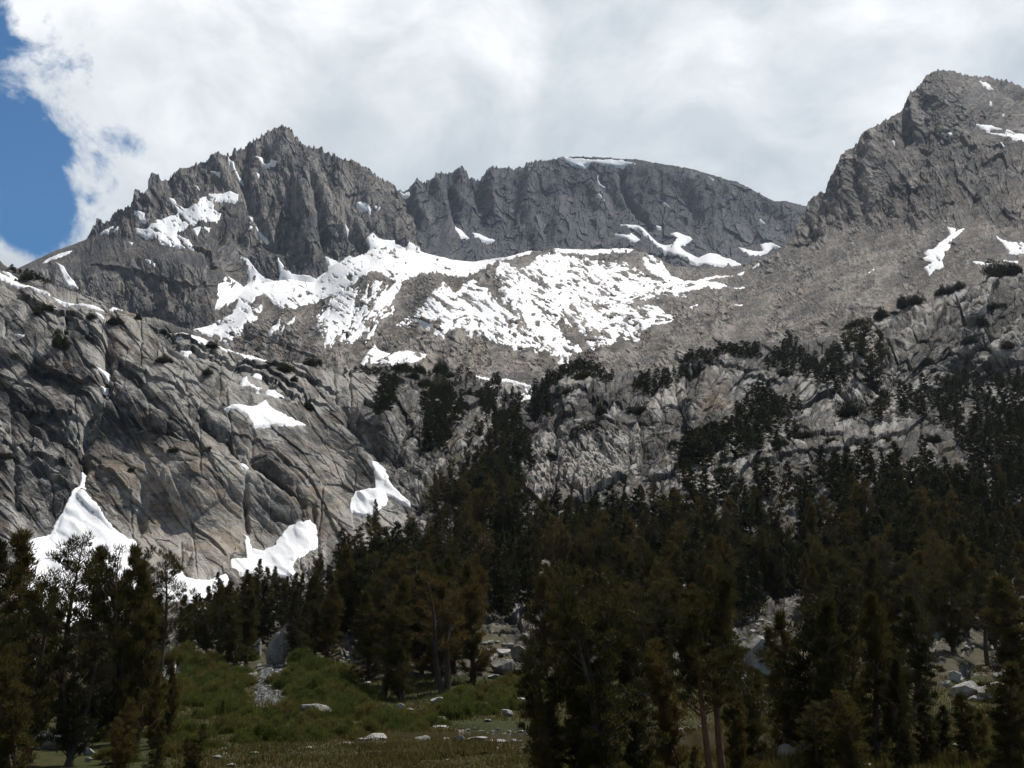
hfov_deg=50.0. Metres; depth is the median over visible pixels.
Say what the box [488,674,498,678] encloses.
boulder
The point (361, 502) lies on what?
snow patch
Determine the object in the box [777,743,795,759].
boulder
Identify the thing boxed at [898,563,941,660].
pine tree
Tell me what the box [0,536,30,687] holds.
pine tree
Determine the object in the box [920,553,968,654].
pine tree
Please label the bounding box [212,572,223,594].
pine tree
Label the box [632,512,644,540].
pine tree
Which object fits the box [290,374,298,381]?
bush
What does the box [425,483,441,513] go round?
pine tree
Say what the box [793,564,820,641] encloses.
pine tree
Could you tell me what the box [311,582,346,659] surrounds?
pine tree
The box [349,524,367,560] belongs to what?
pine tree
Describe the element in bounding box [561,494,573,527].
pine tree
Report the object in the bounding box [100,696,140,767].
pine tree
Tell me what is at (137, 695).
pine tree
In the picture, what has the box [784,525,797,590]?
pine tree
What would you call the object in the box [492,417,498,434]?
pine tree
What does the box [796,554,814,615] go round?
pine tree
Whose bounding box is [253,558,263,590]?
pine tree
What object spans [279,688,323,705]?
willow bush
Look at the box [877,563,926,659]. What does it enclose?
pine tree
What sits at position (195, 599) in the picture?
pine tree
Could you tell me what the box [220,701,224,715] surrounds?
pine tree
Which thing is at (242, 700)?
willow bush
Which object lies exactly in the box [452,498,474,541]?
pine tree
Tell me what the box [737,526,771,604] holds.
pine tree
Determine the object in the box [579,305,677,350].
snowfield
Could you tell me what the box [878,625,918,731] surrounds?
pine tree
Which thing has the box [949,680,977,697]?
boulder
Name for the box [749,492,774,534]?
pine tree
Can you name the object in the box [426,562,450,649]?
pine tree
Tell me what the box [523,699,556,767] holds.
pine tree
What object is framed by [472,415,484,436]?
pine tree
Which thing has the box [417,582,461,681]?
pine tree
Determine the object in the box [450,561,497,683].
pine tree
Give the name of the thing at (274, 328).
snow patch
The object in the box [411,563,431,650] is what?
pine tree
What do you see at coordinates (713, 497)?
pine tree
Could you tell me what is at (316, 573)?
pine tree
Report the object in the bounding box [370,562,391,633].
pine tree
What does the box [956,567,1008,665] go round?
pine tree
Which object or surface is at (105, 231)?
snow patch
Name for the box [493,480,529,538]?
pine tree
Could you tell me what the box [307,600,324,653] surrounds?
pine tree
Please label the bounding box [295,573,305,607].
pine tree
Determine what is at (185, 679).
willow bush
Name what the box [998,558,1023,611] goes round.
pine tree
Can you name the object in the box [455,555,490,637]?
pine tree
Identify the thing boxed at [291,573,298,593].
pine tree
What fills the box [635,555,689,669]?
pine tree
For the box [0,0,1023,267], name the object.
sky
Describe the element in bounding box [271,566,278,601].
pine tree
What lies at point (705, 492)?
pine tree
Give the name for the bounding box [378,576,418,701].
pine tree
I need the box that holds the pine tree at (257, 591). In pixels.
[254,588,262,627]
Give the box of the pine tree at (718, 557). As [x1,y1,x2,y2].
[696,554,724,591]
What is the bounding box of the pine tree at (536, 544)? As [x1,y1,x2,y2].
[527,534,542,581]
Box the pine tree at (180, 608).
[174,594,191,639]
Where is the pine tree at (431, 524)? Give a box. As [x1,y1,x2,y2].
[425,517,443,536]
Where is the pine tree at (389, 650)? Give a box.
[368,590,408,698]
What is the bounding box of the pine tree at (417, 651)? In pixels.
[403,571,435,674]
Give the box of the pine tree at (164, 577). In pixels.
[148,548,204,685]
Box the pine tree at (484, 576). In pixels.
[471,553,491,623]
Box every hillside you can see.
[0,261,421,678]
[416,273,1023,682]
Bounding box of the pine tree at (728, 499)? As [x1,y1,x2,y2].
[715,496,745,530]
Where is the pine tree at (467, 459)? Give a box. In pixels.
[462,445,471,466]
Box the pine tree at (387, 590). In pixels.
[374,581,413,678]
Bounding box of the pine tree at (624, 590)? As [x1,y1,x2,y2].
[601,582,647,675]
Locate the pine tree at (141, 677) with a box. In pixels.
[112,558,166,742]
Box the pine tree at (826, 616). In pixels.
[803,595,875,766]
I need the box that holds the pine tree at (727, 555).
[714,536,741,580]
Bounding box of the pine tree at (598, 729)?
[543,557,650,767]
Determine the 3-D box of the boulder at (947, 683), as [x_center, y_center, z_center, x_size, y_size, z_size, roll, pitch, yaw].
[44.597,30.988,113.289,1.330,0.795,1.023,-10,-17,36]
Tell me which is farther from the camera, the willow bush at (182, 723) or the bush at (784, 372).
the bush at (784, 372)
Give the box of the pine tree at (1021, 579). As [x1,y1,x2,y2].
[1000,560,1023,612]
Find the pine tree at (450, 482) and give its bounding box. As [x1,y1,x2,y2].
[443,478,453,503]
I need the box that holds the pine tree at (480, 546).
[470,529,495,589]
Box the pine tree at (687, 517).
[668,509,706,546]
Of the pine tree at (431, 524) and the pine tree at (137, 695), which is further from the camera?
the pine tree at (431, 524)
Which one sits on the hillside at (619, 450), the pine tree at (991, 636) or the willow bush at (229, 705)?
the pine tree at (991, 636)
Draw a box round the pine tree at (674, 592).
[645,582,695,683]
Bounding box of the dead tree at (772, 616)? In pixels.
[768,612,780,644]
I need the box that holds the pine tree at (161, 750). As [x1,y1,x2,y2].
[140,718,169,767]
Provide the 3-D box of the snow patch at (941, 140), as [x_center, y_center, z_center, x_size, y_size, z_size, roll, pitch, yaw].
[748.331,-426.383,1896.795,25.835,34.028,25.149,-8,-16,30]
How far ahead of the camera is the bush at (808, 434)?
364.79 m
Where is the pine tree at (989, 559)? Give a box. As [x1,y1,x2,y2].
[972,545,996,582]
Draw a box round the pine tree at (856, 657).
[836,608,861,668]
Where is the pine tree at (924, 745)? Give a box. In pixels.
[909,702,941,765]
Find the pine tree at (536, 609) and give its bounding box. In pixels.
[519,572,558,672]
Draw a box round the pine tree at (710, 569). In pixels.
[699,564,750,678]
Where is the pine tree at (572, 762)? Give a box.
[557,625,609,767]
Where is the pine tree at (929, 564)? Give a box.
[916,544,962,628]
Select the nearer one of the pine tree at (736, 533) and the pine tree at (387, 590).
the pine tree at (387, 590)
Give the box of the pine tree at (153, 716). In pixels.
[144,672,166,748]
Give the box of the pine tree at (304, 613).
[297,601,313,654]
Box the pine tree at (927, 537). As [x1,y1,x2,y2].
[899,529,951,594]
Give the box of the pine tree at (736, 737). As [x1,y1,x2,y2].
[720,680,759,767]
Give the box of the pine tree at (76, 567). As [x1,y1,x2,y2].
[15,529,120,728]
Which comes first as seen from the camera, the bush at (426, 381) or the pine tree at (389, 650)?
the pine tree at (389, 650)
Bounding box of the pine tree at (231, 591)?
[217,580,241,637]
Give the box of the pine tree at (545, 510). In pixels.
[537,494,557,535]
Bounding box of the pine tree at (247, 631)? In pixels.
[233,594,260,664]
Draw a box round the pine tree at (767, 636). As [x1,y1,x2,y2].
[757,626,787,721]
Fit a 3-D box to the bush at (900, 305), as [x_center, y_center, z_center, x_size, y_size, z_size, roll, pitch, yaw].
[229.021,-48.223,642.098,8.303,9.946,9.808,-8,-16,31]
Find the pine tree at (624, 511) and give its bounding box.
[616,505,636,545]
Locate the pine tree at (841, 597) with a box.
[762,567,864,750]
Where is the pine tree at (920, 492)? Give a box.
[903,486,932,524]
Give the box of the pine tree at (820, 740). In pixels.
[791,698,839,767]
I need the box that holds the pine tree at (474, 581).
[458,562,489,658]
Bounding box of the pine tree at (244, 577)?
[238,569,248,597]
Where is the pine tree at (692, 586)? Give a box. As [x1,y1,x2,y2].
[680,583,705,671]
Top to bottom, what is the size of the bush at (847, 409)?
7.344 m
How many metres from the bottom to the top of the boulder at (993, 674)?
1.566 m
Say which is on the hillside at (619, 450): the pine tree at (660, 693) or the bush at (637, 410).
the bush at (637, 410)
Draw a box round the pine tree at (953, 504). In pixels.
[929,489,963,536]
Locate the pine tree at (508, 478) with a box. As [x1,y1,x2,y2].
[503,473,517,502]
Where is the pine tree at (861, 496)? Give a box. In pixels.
[847,478,876,526]
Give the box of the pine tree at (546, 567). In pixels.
[533,562,565,604]
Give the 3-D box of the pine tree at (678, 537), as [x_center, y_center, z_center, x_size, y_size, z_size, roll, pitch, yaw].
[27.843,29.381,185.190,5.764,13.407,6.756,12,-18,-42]
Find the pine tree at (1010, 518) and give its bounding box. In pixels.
[1002,506,1020,551]
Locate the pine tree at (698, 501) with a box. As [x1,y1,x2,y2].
[690,496,713,533]
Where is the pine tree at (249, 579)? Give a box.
[238,573,256,621]
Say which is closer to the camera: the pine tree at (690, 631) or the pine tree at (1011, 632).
the pine tree at (690, 631)
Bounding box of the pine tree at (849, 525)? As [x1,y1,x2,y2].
[836,507,866,551]
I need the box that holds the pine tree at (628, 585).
[622,581,653,637]
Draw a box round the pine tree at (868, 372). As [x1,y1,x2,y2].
[850,338,886,394]
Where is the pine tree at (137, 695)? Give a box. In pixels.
[122,686,143,759]
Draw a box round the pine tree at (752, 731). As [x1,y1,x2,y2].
[726,638,773,765]
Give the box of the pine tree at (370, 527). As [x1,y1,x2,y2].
[362,513,382,553]
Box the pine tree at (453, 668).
[426,573,467,673]
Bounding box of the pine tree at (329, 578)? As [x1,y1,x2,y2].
[320,564,339,596]
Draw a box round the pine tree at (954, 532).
[947,526,975,608]
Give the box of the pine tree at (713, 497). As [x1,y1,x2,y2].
[706,492,719,524]
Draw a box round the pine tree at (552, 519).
[542,514,559,558]
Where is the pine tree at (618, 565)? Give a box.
[613,551,625,578]
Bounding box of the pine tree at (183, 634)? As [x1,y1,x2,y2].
[176,603,195,648]
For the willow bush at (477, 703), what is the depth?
89.64 m
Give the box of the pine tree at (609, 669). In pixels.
[600,599,620,686]
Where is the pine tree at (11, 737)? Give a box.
[0,640,40,767]
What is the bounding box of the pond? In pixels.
[361,728,789,751]
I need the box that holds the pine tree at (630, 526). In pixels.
[619,513,638,558]
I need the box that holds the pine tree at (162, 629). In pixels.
[145,593,168,698]
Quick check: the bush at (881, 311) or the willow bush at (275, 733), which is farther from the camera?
the bush at (881, 311)
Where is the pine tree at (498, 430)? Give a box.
[496,427,501,443]
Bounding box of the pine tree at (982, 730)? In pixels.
[970,709,995,759]
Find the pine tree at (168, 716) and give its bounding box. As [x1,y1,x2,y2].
[162,662,181,738]
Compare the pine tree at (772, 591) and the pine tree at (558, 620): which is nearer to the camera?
the pine tree at (558, 620)
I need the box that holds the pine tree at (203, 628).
[194,600,215,653]
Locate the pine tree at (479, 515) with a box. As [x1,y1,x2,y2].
[466,477,499,533]
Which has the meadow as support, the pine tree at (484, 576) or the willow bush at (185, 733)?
the willow bush at (185, 733)
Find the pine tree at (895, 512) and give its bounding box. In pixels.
[888,500,902,523]
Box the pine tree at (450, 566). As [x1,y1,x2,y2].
[441,555,458,627]
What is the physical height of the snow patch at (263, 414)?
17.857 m
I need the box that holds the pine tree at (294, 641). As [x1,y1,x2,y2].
[280,589,311,661]
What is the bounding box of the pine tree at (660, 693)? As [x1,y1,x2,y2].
[637,636,694,767]
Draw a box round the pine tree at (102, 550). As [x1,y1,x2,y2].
[68,543,126,734]
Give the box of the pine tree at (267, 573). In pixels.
[260,566,275,612]
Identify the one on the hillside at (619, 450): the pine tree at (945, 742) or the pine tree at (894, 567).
the pine tree at (894, 567)
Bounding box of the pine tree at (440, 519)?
[432,510,446,535]
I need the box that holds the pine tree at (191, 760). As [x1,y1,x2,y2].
[176,721,211,767]
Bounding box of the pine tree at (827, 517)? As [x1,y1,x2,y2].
[819,496,838,542]
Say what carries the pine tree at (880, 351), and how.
on the hillside at (619, 450)
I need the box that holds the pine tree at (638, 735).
[608,624,668,767]
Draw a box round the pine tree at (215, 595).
[212,586,230,607]
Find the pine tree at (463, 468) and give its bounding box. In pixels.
[461,463,467,474]
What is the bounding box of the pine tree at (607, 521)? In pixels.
[594,510,618,531]
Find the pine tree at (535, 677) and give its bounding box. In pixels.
[512,633,583,767]
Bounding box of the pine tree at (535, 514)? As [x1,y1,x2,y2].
[528,496,541,518]
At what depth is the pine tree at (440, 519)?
251.35 m
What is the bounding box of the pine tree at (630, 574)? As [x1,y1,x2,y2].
[619,558,642,638]
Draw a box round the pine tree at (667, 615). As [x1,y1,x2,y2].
[619,580,680,698]
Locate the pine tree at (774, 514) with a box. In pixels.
[767,490,789,538]
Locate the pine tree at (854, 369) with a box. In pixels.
[850,359,859,378]
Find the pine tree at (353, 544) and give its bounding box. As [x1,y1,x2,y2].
[335,540,357,581]
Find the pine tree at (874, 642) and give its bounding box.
[839,590,907,760]
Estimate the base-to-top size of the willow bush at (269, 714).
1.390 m
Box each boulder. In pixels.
[33,733,60,748]
[85,748,94,754]
[85,757,92,761]
[264,616,293,664]
[300,704,331,711]
[364,733,386,739]
[431,697,442,702]
[467,736,487,739]
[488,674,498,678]
[490,659,516,675]
[497,649,510,655]
[501,709,513,716]
[511,645,525,661]
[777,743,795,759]
[794,744,805,754]
[937,680,950,686]
[948,670,960,682]
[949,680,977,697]
[968,695,985,701]
[976,682,1003,701]
[991,671,1005,682]
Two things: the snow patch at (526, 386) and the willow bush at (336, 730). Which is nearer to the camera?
the willow bush at (336, 730)
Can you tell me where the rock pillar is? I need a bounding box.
[253,638,261,655]
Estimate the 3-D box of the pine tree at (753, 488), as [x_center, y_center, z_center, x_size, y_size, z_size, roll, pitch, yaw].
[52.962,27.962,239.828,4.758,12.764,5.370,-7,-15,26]
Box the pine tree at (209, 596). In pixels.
[201,585,215,644]
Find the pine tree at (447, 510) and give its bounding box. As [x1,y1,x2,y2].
[439,503,454,530]
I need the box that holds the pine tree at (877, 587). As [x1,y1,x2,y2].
[858,552,895,653]
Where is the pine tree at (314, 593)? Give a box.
[304,574,324,641]
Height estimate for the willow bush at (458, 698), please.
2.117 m
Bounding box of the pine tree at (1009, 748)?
[977,659,1023,767]
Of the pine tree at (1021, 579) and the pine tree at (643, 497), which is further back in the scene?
the pine tree at (643, 497)
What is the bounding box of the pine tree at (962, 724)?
[944,691,1000,763]
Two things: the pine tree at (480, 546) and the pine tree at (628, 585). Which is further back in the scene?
the pine tree at (480, 546)
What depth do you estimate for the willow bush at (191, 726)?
70.64 m
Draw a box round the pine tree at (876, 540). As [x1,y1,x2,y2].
[868,523,900,580]
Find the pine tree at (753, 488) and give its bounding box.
[747,484,761,518]
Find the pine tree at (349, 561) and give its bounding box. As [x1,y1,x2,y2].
[332,545,356,633]
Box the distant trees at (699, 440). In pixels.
[7,264,1023,651]
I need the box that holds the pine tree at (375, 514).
[370,499,379,528]
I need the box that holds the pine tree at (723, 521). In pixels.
[716,507,742,543]
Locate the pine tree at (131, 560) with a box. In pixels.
[98,542,154,728]
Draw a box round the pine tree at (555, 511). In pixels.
[550,488,563,521]
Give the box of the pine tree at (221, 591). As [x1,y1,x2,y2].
[213,584,227,631]
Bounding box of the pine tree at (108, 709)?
[83,541,158,732]
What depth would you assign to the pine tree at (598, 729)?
45.53 m
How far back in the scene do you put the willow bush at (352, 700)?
88.17 m
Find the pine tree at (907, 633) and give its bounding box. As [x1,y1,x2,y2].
[890,593,946,716]
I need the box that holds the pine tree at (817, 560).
[799,533,836,603]
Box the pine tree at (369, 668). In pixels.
[349,589,384,679]
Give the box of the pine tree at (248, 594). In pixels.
[237,587,263,647]
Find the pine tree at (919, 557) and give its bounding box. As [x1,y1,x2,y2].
[907,549,938,641]
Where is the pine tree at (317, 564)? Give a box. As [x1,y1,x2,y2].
[305,552,323,586]
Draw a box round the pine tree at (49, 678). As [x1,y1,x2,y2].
[33,598,79,721]
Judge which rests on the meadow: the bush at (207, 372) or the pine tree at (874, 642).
the pine tree at (874, 642)
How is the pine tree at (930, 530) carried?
on the hillside at (619, 450)
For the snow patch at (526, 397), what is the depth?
537.71 m
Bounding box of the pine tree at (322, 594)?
[314,584,344,635]
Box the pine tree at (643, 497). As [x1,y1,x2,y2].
[635,484,649,519]
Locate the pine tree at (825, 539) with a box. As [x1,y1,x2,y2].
[821,533,836,551]
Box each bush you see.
[0,452,13,458]
[19,271,34,279]
[32,303,55,311]
[33,307,42,314]
[51,329,69,348]
[86,312,98,318]
[90,745,113,760]
[92,730,117,741]
[97,715,118,730]
[105,315,124,325]
[112,753,145,763]
[134,313,142,319]
[141,718,171,736]
[146,706,188,725]
[154,352,173,363]
[157,640,195,665]
[160,696,185,710]
[160,737,196,756]
[161,675,177,695]
[165,446,178,452]
[170,718,199,737]
[170,729,197,742]
[171,675,201,690]
[172,714,189,724]
[173,688,192,699]
[174,683,198,697]
[175,718,219,737]
[175,732,209,744]
[178,689,219,706]
[181,649,203,662]
[182,652,217,666]
[183,648,218,662]
[191,706,212,719]
[193,654,230,671]
[193,738,207,752]
[197,652,209,659]
[201,367,213,374]
[201,736,227,748]
[204,694,243,715]
[205,340,220,349]
[209,713,258,734]
[213,692,257,708]
[215,711,242,723]
[227,646,260,661]
[229,663,259,673]
[229,727,259,743]
[238,704,267,719]
[239,672,259,686]
[241,713,266,727]
[251,721,268,739]
[260,696,300,715]
[260,707,284,720]
[260,719,301,742]
[262,667,294,682]
[264,360,274,366]
[267,673,301,688]
[276,360,297,372]
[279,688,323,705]
[281,684,299,695]
[285,647,321,665]
[286,660,307,672]
[287,706,321,724]
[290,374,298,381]
[296,674,327,695]
[297,697,325,711]
[298,653,337,672]
[300,724,331,741]
[302,356,322,366]
[304,401,314,410]
[307,697,340,707]
[311,682,346,700]
[311,702,343,719]
[314,659,363,680]
[317,679,345,694]
[319,716,341,729]
[324,657,336,664]
[324,690,365,708]
[327,721,355,737]
[329,713,354,727]
[330,669,356,684]
[332,671,357,685]
[340,724,366,739]
[342,684,371,704]
[350,699,387,720]
[354,679,384,700]
[355,706,401,726]
[361,714,386,732]
[392,360,410,371]
[395,703,439,719]
[401,718,429,731]
[404,370,420,380]
[412,363,426,372]
[413,712,440,725]
[417,377,433,386]
[421,374,455,397]
[431,357,449,373]
[431,714,451,725]
[432,692,456,710]
[438,687,478,707]
[438,697,475,719]
[446,371,454,377]
[450,683,486,697]
[465,701,478,714]
[471,688,488,702]
[474,700,481,707]
[475,677,504,692]
[476,701,499,715]
[480,696,511,709]
[487,685,516,699]
[495,682,520,690]
[497,674,515,686]
[499,693,521,709]
[502,668,526,686]
[517,680,557,698]
[546,452,557,457]
[559,386,572,394]
[570,368,598,379]
[595,402,607,415]
[624,403,648,415]
[712,463,732,472]
[767,436,789,446]
[775,367,793,377]
[792,430,813,438]
[824,437,838,442]
[834,397,868,417]
[841,319,859,330]
[872,306,887,320]
[874,311,889,319]
[879,434,891,441]
[896,295,908,309]
[904,292,926,305]
[922,355,934,365]
[924,433,942,443]
[933,283,955,295]
[940,372,966,387]
[952,280,966,289]
[960,334,979,345]
[974,315,990,327]
[979,257,1023,275]
[985,269,1002,278]
[987,300,1007,310]
[998,337,1018,349]
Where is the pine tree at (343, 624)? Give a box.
[325,589,352,643]
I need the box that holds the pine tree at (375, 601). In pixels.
[359,563,398,656]
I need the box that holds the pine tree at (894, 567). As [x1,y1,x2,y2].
[860,547,906,623]
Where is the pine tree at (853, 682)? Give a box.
[815,624,871,716]
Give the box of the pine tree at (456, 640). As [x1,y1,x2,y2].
[406,569,479,692]
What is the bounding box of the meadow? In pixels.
[10,674,1016,767]
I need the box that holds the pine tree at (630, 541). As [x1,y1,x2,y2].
[606,534,636,558]
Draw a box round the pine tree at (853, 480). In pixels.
[848,473,859,514]
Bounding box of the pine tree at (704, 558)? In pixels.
[695,549,744,637]
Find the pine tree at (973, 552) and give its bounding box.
[967,541,998,628]
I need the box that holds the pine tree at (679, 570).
[666,548,688,606]
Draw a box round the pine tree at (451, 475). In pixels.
[445,459,457,481]
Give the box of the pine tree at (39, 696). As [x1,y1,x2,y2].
[0,572,74,762]
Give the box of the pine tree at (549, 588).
[530,571,561,659]
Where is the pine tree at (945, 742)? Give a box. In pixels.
[928,705,958,756]
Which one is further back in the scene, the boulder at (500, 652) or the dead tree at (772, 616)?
the boulder at (500, 652)
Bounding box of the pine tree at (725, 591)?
[675,568,764,767]
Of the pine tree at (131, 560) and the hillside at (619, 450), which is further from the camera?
the hillside at (619, 450)
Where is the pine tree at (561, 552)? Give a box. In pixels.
[539,518,577,578]
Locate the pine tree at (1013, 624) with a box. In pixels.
[998,586,1023,659]
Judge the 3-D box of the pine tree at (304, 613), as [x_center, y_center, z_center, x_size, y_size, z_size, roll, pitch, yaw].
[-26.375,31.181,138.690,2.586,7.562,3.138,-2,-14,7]
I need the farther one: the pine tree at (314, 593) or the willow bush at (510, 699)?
the pine tree at (314, 593)
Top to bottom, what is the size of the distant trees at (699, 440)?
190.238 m
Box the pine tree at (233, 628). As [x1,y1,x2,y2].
[213,595,248,666]
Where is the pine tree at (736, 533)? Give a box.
[714,518,741,579]
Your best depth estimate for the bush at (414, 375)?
524.42 m
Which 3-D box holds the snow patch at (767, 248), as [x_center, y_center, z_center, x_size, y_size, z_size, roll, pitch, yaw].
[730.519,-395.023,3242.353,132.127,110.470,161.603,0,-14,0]
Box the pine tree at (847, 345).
[840,326,854,352]
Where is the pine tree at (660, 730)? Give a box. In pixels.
[655,673,670,766]
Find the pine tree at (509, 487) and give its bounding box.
[498,482,514,523]
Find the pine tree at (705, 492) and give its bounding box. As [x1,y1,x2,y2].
[688,475,713,519]
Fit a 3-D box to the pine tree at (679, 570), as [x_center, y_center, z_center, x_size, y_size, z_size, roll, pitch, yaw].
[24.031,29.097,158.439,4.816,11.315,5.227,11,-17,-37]
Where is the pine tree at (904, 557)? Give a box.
[888,551,921,590]
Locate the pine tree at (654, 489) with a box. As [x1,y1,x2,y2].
[641,483,669,516]
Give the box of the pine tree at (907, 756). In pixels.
[877,656,918,767]
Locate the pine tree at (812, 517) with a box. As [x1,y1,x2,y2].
[803,504,820,552]
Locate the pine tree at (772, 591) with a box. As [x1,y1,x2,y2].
[757,534,786,602]
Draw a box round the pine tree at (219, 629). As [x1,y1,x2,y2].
[209,601,227,655]
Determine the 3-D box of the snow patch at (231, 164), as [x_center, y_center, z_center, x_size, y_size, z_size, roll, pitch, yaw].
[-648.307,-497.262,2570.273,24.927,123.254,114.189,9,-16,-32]
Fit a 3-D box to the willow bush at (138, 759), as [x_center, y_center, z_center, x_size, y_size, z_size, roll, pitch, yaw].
[-20.165,19.671,57.748,1.541,0.862,1.751,-9,-16,34]
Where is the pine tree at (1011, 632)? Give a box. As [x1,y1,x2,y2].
[972,573,1023,715]
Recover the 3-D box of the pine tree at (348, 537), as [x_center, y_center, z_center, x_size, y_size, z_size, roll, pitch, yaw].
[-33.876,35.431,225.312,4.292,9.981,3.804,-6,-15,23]
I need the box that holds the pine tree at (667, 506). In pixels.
[654,489,685,536]
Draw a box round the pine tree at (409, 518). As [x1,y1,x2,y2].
[404,514,423,544]
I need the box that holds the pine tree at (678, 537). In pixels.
[660,519,688,582]
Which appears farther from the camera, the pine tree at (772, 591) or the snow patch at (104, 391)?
the snow patch at (104, 391)
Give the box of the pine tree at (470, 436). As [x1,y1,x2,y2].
[464,427,474,447]
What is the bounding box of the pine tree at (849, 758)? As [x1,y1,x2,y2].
[822,689,872,767]
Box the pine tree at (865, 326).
[847,320,875,352]
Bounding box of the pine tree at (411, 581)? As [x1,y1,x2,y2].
[379,574,418,663]
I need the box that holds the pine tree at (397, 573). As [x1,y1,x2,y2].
[366,552,416,606]
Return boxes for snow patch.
[0,273,73,307]
[3,271,17,279]
[28,472,140,624]
[43,251,71,262]
[56,262,77,288]
[73,303,103,310]
[97,367,109,383]
[99,226,113,235]
[100,386,108,395]
[152,569,228,603]
[165,333,266,361]
[180,350,191,356]
[192,226,200,235]
[215,256,338,309]
[224,400,305,428]
[228,157,243,185]
[230,520,319,580]
[240,376,261,393]
[241,463,248,469]
[250,373,262,379]
[255,156,276,168]
[256,227,268,244]
[266,389,283,397]
[268,319,280,338]
[277,316,295,338]
[323,290,357,345]
[341,233,419,261]
[347,282,400,343]
[349,461,410,515]
[356,201,370,214]
[360,345,389,365]
[365,321,378,342]
[379,350,426,365]
[400,191,409,199]
[455,227,468,241]
[473,233,494,243]
[476,376,531,396]
[519,389,529,401]
[555,248,633,255]
[560,156,634,169]
[615,233,639,241]
[620,224,740,266]
[635,317,673,330]
[642,255,683,283]
[667,275,727,292]
[739,242,779,255]
[922,227,963,275]
[940,132,951,143]
[976,124,1001,132]
[980,81,993,89]
[991,130,1023,141]
[996,236,1023,254]
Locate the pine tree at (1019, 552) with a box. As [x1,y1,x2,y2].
[1010,541,1023,601]
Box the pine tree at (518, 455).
[513,444,521,460]
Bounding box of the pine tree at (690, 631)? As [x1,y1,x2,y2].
[656,587,738,767]
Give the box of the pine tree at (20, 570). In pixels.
[0,526,54,727]
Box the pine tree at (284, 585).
[268,572,294,626]
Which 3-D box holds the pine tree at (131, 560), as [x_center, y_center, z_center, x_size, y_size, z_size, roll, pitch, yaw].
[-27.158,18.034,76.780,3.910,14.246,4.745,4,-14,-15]
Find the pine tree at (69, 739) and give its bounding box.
[38,622,117,766]
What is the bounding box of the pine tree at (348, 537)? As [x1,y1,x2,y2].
[336,534,351,560]
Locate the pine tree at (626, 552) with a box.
[610,536,634,570]
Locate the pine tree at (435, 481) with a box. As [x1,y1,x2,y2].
[430,473,443,501]
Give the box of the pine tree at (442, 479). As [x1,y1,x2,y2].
[436,466,447,493]
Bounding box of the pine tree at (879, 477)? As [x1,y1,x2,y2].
[873,473,887,507]
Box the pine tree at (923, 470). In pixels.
[919,466,935,512]
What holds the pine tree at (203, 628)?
on the hillside at (201, 503)
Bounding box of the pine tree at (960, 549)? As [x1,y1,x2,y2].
[944,535,982,638]
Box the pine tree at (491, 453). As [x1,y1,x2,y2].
[484,445,494,463]
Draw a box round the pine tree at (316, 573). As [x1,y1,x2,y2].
[304,571,320,602]
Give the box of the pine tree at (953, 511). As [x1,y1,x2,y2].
[946,493,964,519]
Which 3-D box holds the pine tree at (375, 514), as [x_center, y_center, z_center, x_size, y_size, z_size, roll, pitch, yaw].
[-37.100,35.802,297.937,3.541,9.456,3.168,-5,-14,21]
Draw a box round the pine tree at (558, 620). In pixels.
[546,581,594,684]
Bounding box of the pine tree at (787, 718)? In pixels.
[763,608,803,749]
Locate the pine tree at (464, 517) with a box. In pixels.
[452,509,480,544]
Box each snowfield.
[134,191,238,249]
[194,247,530,345]
[312,280,396,347]
[396,252,686,363]
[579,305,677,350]
[600,261,686,315]
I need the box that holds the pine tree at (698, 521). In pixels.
[683,514,705,569]
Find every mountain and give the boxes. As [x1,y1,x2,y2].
[17,125,417,329]
[193,69,1023,384]
[398,156,806,268]
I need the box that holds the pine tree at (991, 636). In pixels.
[979,562,1000,648]
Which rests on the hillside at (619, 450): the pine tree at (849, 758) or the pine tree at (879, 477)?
the pine tree at (879, 477)
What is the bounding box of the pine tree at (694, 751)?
[687,745,701,767]
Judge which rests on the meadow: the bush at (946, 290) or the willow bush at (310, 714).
the willow bush at (310, 714)
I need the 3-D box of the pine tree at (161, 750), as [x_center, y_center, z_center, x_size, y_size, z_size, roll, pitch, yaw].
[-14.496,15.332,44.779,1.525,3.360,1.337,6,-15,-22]
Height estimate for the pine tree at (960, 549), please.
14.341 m
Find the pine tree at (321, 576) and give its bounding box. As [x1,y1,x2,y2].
[316,561,326,596]
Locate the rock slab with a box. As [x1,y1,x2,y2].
[743,635,770,676]
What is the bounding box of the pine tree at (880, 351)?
[870,329,888,363]
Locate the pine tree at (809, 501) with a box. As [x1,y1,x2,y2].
[803,497,820,534]
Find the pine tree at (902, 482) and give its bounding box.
[893,468,911,514]
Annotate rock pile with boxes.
[254,663,287,707]
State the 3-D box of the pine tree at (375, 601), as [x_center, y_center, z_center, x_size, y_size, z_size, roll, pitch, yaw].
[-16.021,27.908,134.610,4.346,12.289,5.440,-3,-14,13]
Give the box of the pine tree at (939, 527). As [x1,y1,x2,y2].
[931,512,946,556]
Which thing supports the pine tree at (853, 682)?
on the meadow
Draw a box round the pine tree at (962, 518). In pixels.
[957,515,977,551]
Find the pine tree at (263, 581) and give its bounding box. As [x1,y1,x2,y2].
[259,578,270,612]
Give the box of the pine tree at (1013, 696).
[992,684,1023,744]
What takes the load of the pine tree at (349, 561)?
on the hillside at (201, 503)
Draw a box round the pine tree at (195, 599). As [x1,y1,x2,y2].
[190,596,199,639]
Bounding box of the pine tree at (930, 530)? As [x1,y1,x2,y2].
[923,529,945,586]
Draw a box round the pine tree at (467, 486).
[457,475,471,505]
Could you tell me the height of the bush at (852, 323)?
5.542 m
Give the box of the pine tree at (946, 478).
[943,473,953,489]
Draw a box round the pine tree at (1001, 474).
[991,464,1009,493]
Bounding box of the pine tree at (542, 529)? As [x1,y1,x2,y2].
[518,523,545,569]
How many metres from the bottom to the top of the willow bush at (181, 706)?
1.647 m

